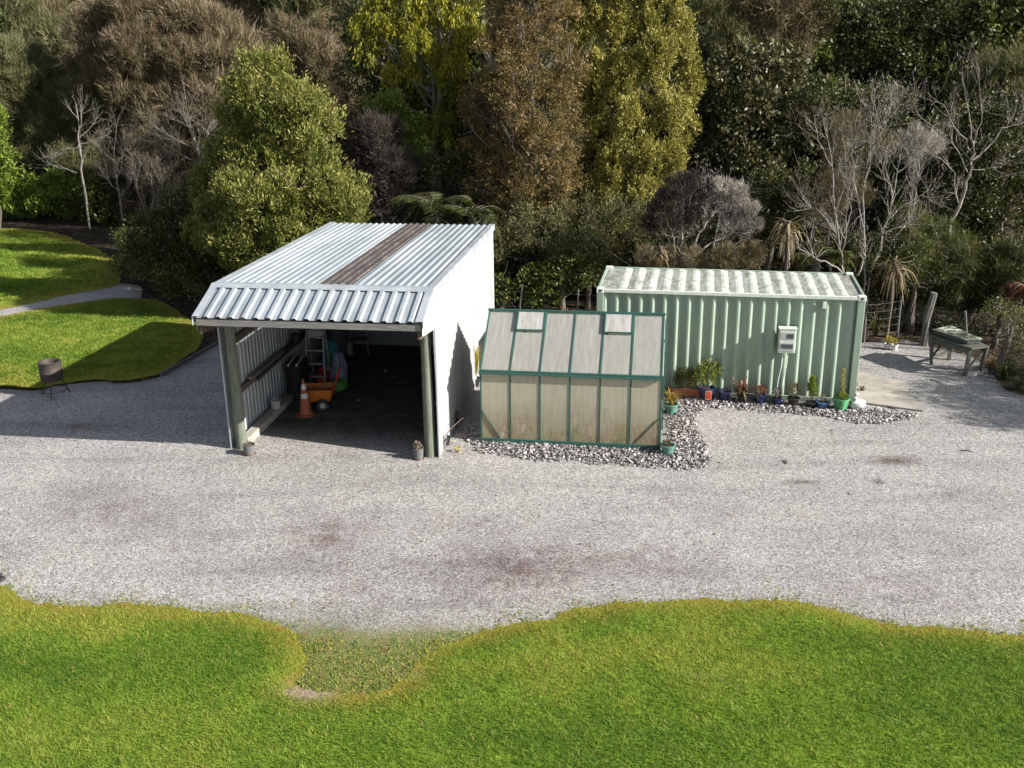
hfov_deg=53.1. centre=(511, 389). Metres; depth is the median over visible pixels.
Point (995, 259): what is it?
shrub
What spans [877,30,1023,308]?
bare tree
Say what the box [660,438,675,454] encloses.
potted plant
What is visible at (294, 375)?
black drum
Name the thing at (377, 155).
brown shrub
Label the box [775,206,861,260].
understory shrub
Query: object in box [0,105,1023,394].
ground
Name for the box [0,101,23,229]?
leafy shrub
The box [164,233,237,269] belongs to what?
understory shrub
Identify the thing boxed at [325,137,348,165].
understory shrub
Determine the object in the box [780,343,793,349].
window frame
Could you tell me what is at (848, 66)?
tree
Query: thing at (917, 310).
shrub
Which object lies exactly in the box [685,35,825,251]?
broadleaf tree
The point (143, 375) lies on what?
side lawn
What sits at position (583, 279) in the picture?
dark shrub
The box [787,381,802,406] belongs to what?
potted plant
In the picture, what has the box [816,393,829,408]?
potted plant
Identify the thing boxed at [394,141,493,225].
dark shrub
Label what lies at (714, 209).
understory shrub
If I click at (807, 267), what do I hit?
understory shrub
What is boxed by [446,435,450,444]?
potted plant
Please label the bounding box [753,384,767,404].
potted plant
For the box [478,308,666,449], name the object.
greenhouse
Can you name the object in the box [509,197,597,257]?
understory shrub
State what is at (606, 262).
understory shrub
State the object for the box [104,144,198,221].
bare tree
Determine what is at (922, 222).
shrub
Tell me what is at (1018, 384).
grass clump
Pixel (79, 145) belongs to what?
bare tree
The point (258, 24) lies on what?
kanuka tree
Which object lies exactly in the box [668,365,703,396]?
planter trough
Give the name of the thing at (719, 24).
kanuka tree
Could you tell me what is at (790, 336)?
window frame
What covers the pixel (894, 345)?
potted plant
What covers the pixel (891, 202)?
bare tree
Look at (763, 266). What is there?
understory shrub
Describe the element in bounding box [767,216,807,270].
cabbage tree
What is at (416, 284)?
shed
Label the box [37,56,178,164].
kanuka tree
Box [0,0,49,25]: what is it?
kanuka tree
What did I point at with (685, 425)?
river stones
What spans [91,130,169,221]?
scrub shrub
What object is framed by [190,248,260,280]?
understory shrub
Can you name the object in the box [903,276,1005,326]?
shrub
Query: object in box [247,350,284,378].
plank
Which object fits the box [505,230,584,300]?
understory shrub
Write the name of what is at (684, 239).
understory shrub
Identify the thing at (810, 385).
potted plant
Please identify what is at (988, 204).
dark tree
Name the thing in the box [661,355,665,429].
sliding door
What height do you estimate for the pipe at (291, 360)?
0.064 m
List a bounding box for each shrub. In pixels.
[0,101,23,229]
[0,167,53,218]
[18,164,86,219]
[43,176,86,218]
[45,134,117,190]
[72,169,129,225]
[77,183,130,223]
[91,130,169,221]
[106,220,196,299]
[107,190,167,225]
[115,177,233,305]
[120,130,206,200]
[128,196,179,238]
[159,205,191,248]
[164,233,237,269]
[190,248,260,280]
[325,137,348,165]
[338,105,422,223]
[346,207,394,223]
[356,87,435,223]
[371,214,401,223]
[374,179,451,224]
[386,148,430,194]
[387,214,430,223]
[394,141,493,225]
[406,179,454,196]
[440,215,500,260]
[443,189,518,245]
[456,175,502,205]
[470,173,547,218]
[481,202,545,268]
[493,185,667,308]
[494,237,559,308]
[494,262,527,308]
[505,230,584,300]
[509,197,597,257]
[515,236,611,309]
[521,256,569,309]
[545,173,598,215]
[565,236,627,293]
[589,237,646,260]
[605,236,687,268]
[622,202,700,259]
[632,236,770,269]
[634,164,726,255]
[655,170,713,224]
[656,217,729,261]
[670,171,755,223]
[673,242,746,269]
[685,154,830,270]
[704,176,765,268]
[712,217,782,264]
[724,252,788,270]
[729,175,805,228]
[758,215,824,265]
[759,233,839,272]
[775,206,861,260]
[787,201,851,232]
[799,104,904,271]
[806,158,896,228]
[820,225,913,314]
[827,224,921,313]
[850,209,916,257]
[863,299,904,330]
[866,216,961,303]
[867,296,936,328]
[874,175,950,225]
[876,196,983,314]
[885,232,966,332]
[899,203,995,259]
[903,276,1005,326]
[917,206,1020,253]
[918,178,998,231]
[919,297,1006,335]
[923,257,998,303]
[933,229,1023,326]
[976,294,1023,350]
[977,226,1023,306]
[981,256,1023,328]
[992,302,1023,376]
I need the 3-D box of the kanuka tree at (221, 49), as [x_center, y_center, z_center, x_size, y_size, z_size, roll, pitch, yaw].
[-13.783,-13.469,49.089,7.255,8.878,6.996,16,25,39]
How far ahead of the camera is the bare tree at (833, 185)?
28.01 m
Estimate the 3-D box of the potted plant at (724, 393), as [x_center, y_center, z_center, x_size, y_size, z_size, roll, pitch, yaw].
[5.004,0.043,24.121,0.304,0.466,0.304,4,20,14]
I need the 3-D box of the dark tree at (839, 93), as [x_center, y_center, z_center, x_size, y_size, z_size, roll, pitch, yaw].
[11.570,-7.280,33.088,5.723,6.386,3.338,-1,19,0]
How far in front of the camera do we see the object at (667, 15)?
41.62 m
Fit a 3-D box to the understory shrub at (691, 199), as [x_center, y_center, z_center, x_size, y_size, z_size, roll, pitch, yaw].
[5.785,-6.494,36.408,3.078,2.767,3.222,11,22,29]
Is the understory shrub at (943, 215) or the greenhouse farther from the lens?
the understory shrub at (943, 215)
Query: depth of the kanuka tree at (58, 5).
60.64 m
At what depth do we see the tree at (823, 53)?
38.58 m
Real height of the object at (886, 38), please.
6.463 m
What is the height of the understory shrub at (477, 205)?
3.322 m
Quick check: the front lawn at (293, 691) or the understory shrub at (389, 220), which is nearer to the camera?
the front lawn at (293, 691)
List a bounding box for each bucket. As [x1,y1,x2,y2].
[269,397,280,408]
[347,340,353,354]
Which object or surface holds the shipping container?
on the gravel yard at (174, 501)
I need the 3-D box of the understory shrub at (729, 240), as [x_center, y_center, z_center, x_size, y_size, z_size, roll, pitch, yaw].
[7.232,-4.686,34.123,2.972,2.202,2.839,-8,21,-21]
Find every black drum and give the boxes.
[284,362,303,400]
[292,356,308,382]
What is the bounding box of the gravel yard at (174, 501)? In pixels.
[0,339,1023,694]
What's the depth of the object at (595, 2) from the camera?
43.92 m
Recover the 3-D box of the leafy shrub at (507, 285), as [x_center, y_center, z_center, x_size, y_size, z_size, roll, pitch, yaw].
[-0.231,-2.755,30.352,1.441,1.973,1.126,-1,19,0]
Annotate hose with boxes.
[437,416,468,449]
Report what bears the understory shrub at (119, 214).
on the ground at (82, 231)
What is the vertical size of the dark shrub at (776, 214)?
4.920 m
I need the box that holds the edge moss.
[2,566,1023,694]
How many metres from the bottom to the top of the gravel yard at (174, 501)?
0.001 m
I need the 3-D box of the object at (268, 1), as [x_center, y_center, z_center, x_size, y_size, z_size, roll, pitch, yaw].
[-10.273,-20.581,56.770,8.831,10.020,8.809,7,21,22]
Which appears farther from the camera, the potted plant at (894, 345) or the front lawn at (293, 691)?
the potted plant at (894, 345)
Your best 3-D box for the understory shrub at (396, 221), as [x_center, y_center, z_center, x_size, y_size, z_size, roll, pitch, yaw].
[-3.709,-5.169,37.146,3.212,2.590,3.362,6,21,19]
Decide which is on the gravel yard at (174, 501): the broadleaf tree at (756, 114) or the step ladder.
the step ladder
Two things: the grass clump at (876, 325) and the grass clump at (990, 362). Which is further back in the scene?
the grass clump at (876, 325)
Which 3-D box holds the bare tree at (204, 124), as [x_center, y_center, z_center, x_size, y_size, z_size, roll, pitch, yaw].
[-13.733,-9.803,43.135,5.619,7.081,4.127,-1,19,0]
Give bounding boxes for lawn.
[0,228,120,309]
[0,298,202,387]
[0,584,1023,767]
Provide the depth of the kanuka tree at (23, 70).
50.38 m
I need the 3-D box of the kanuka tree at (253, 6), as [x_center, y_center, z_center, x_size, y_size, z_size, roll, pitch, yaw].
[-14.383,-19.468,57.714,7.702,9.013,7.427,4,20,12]
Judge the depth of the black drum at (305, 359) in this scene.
24.82 m
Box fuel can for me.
[316,367,329,382]
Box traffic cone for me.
[296,379,314,417]
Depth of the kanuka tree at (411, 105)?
40.49 m
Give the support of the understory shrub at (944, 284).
on the ground at (82, 231)
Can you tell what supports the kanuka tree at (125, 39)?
on the ground at (82, 231)
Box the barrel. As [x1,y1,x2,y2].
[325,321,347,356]
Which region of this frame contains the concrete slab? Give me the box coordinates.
[856,372,921,411]
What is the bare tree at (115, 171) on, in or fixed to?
on the ground at (82, 231)
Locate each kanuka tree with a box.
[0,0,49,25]
[0,22,91,182]
[4,3,85,116]
[8,0,77,32]
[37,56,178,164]
[54,0,264,172]
[55,36,121,133]
[154,18,294,136]
[207,0,272,23]
[242,12,271,44]
[253,0,347,121]
[258,5,379,153]
[264,0,360,47]
[327,37,398,111]
[401,54,495,178]
[541,21,607,59]
[687,0,768,181]
[728,0,846,190]
[946,32,1023,230]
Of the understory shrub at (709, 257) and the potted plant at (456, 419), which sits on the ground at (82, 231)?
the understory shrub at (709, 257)
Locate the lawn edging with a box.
[160,340,218,375]
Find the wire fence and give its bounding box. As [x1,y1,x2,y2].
[519,284,1023,364]
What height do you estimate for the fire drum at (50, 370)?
0.895 m
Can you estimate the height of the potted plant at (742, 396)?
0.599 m
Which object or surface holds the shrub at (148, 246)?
on the ground at (82, 231)
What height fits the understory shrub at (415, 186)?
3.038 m
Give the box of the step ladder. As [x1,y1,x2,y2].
[305,321,330,382]
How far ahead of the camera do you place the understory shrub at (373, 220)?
38.69 m
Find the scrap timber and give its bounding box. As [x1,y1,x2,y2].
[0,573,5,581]
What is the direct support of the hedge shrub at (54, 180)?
on the ground at (82, 231)
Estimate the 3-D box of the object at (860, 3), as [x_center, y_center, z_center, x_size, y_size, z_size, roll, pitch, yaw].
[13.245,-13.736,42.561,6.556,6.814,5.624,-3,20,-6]
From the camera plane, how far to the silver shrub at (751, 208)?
28.70 m
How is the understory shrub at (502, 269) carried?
on the ground at (82, 231)
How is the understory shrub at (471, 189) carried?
on the ground at (82, 231)
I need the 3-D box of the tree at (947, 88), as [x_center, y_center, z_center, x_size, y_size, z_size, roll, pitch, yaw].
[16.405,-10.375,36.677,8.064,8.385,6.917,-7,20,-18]
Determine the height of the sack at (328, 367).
0.488 m
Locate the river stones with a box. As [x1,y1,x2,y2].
[464,391,918,469]
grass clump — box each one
[867,313,888,335]
[985,356,996,367]
[987,355,1023,379]
[1005,374,1023,388]
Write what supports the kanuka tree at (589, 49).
on the ground at (82, 231)
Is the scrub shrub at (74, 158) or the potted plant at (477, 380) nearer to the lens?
the potted plant at (477, 380)
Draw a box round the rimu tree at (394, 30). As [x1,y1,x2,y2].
[347,0,487,222]
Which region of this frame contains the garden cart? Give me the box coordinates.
[300,364,340,411]
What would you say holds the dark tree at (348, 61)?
on the ground at (82, 231)
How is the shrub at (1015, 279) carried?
on the ground at (82, 231)
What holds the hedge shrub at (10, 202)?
on the ground at (82, 231)
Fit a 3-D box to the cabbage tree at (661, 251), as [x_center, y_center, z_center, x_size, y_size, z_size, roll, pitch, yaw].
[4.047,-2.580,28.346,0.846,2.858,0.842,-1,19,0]
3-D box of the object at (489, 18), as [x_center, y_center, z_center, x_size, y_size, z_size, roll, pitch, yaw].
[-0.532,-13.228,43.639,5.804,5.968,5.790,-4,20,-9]
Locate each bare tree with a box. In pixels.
[32,84,119,228]
[75,105,161,227]
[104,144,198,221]
[110,71,233,190]
[653,160,757,268]
[770,93,881,261]
[780,204,875,275]
[815,66,932,291]
[859,117,972,316]
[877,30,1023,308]
[891,121,948,317]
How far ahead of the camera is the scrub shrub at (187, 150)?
46.36 m
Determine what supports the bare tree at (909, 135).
on the ground at (82, 231)
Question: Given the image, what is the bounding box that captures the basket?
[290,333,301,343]
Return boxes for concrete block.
[967,370,976,375]
[974,370,983,374]
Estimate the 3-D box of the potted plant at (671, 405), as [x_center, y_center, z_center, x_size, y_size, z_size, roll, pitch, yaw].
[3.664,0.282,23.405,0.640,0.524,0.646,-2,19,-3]
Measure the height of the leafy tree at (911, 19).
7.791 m
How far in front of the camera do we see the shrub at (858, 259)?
29.67 m
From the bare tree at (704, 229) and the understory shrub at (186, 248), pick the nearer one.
the bare tree at (704, 229)
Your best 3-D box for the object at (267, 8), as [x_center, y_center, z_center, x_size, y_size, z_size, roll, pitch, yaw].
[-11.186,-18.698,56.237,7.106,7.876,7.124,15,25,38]
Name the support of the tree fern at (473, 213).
on the ground at (82, 231)
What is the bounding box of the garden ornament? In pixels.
[850,392,865,408]
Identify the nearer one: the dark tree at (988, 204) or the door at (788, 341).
the door at (788, 341)
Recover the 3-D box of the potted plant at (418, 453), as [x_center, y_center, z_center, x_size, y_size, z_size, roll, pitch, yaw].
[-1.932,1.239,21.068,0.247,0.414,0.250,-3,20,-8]
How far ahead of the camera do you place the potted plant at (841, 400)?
23.39 m
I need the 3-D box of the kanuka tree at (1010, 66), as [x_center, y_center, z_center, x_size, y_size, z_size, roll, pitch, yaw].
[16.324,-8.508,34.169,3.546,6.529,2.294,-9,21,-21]
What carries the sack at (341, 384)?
on the gravel yard at (174, 501)
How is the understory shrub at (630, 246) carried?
on the ground at (82, 231)
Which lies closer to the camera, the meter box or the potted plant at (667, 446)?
the potted plant at (667, 446)
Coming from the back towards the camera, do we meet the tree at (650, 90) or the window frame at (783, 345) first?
the tree at (650, 90)
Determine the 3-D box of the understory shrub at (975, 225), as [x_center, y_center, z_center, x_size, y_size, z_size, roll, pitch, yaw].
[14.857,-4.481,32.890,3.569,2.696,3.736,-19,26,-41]
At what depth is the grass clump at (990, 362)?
26.18 m
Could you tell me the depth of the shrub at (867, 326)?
29.60 m
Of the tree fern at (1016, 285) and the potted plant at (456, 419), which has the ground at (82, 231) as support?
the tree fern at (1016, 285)
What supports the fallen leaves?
on the gravel yard at (174, 501)
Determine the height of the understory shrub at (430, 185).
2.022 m
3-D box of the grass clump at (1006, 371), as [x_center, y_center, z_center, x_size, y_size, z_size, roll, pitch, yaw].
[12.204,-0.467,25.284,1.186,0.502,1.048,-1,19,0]
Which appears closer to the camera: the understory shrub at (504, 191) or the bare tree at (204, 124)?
the understory shrub at (504, 191)
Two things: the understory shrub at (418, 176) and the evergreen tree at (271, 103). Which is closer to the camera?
the evergreen tree at (271, 103)
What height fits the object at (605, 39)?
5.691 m
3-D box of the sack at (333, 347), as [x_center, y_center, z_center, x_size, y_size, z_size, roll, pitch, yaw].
[-4.586,-0.785,25.985,0.467,1.045,0.420,-1,19,0]
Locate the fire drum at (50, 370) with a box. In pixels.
[37,358,69,400]
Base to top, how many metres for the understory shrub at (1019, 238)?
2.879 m
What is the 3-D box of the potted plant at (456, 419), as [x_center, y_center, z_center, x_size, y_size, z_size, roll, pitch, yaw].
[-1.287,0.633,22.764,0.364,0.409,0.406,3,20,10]
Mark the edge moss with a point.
(367, 670)
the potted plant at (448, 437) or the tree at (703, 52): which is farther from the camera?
the tree at (703, 52)
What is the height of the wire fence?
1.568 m
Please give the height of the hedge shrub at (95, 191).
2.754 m
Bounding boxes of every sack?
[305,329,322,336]
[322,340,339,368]
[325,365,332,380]
[327,378,347,390]
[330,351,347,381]
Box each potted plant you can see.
[242,439,255,455]
[413,440,424,460]
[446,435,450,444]
[453,409,460,426]
[474,346,481,386]
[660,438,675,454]
[664,387,683,413]
[691,357,723,400]
[718,384,730,400]
[721,377,760,402]
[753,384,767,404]
[770,385,782,404]
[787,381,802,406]
[805,375,818,407]
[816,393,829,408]
[832,368,849,410]
[883,335,891,348]
[890,336,899,349]
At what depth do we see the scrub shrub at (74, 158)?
48.31 m
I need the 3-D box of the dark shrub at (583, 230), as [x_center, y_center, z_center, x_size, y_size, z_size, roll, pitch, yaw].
[1.763,-4.260,31.217,6.083,3.989,2.435,-1,19,0]
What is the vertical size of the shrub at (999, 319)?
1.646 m
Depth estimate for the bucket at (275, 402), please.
23.51 m
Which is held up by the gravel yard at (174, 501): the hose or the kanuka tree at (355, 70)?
the hose
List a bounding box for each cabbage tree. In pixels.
[646,246,668,267]
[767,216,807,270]
[868,255,918,337]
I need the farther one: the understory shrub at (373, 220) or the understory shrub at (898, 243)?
the understory shrub at (373, 220)
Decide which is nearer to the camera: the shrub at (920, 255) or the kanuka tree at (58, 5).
the shrub at (920, 255)
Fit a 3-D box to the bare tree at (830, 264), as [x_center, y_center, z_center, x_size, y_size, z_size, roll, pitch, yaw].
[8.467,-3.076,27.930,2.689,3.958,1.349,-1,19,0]
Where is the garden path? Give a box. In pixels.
[0,284,141,315]
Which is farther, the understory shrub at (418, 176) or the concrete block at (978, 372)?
the understory shrub at (418, 176)
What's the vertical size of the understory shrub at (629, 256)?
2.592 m
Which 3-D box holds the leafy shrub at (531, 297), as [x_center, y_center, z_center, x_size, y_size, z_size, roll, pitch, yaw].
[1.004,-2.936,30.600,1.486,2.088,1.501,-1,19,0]
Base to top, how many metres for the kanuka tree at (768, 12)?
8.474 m
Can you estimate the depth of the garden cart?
23.77 m
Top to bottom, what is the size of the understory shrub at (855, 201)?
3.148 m
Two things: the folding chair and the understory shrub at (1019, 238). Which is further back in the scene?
the understory shrub at (1019, 238)
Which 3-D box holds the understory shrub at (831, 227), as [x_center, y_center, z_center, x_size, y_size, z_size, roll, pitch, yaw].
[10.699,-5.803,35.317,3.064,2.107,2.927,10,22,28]
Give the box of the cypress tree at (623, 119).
[551,0,707,266]
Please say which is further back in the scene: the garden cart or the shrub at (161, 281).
the shrub at (161, 281)
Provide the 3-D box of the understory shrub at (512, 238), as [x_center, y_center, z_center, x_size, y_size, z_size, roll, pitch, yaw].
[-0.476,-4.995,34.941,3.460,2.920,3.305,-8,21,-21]
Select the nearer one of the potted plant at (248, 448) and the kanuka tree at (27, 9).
the potted plant at (248, 448)
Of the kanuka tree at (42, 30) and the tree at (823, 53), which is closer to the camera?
the tree at (823, 53)
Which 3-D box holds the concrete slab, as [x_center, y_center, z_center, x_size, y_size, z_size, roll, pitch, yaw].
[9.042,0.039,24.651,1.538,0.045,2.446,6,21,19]
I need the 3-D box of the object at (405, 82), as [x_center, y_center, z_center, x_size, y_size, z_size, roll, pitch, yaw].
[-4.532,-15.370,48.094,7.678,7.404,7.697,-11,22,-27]
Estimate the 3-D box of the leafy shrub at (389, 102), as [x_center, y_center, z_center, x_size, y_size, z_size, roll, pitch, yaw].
[-3.710,-6.472,33.723,2.568,6.803,1.680,-1,19,0]
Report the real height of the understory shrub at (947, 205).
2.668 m
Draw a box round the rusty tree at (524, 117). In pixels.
[452,0,593,265]
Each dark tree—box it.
[315,0,493,189]
[787,61,960,240]
[915,80,1023,240]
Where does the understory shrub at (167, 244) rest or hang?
on the ground at (82, 231)
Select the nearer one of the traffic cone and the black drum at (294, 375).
the traffic cone
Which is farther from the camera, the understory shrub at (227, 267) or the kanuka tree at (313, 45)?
the kanuka tree at (313, 45)
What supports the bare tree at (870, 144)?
on the ground at (82, 231)
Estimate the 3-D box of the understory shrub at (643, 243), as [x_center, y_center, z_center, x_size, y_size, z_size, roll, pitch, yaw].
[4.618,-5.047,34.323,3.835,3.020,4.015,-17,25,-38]
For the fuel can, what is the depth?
25.37 m
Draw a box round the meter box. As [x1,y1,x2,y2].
[776,326,797,395]
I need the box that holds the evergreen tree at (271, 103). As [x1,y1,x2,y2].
[177,37,376,276]
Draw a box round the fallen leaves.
[10,378,1004,668]
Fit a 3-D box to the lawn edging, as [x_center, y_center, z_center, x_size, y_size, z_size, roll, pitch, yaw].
[-8.543,-1.043,28.318,0.042,0.120,4.163,4,20,14]
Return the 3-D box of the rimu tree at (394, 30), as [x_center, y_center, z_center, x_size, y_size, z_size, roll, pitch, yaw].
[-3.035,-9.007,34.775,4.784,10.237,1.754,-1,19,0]
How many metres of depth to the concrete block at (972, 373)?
25.60 m
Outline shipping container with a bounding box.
[597,266,866,404]
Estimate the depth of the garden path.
34.43 m
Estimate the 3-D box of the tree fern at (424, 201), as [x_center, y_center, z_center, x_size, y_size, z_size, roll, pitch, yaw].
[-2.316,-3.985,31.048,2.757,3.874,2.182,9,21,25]
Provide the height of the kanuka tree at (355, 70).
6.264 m
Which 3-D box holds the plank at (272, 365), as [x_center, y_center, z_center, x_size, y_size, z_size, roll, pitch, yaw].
[-5.398,-0.717,23.736,0.160,0.045,3.200,2,20,7]
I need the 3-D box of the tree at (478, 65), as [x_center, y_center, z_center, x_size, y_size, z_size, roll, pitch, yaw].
[-0.602,-9.408,37.161,7.105,8.069,7.087,5,20,17]
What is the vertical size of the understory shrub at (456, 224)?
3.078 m
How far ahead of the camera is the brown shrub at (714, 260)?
27.91 m
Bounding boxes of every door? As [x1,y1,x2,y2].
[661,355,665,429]
[779,331,795,350]
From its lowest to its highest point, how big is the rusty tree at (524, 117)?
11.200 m
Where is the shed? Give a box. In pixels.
[192,222,494,457]
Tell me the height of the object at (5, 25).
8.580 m
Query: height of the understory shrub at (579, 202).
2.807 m
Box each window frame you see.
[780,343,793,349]
[781,333,794,339]
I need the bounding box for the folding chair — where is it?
[350,320,368,355]
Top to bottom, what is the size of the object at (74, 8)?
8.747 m
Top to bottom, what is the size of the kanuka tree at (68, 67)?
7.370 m
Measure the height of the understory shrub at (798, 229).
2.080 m
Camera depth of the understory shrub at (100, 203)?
47.78 m
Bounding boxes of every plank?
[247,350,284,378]
[251,338,303,381]
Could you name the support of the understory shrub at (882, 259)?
on the ground at (82, 231)
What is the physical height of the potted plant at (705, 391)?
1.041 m
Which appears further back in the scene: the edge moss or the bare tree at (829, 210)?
the bare tree at (829, 210)
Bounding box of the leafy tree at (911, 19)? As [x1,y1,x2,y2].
[793,0,1023,188]
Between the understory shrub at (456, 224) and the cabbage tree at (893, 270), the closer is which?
the cabbage tree at (893, 270)
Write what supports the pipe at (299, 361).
on the black drum at (294, 375)
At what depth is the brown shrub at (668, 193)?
28.59 m
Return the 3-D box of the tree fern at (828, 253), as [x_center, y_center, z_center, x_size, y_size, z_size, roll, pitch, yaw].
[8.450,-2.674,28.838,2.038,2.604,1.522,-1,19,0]
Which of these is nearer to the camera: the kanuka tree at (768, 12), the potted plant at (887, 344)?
the potted plant at (887, 344)
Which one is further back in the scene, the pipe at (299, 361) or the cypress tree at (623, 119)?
the cypress tree at (623, 119)
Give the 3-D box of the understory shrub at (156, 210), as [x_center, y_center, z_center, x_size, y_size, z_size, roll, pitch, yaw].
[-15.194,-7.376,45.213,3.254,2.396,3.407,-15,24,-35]
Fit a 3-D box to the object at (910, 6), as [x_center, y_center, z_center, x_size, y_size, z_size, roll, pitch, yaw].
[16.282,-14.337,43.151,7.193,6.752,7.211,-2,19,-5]
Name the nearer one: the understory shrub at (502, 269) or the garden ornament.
the garden ornament
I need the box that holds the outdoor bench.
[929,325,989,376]
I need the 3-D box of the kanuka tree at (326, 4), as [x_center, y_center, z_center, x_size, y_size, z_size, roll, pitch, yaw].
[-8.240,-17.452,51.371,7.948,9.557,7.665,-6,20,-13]
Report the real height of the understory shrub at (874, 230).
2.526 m
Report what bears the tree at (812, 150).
on the ground at (82, 231)
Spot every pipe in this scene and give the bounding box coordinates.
[287,355,294,366]
[295,355,303,366]
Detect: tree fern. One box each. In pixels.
[385,192,476,224]
[434,205,506,248]
[779,247,855,271]
[999,280,1023,339]
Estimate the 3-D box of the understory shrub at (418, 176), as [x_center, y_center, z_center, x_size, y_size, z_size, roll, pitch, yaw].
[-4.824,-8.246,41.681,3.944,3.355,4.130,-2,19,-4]

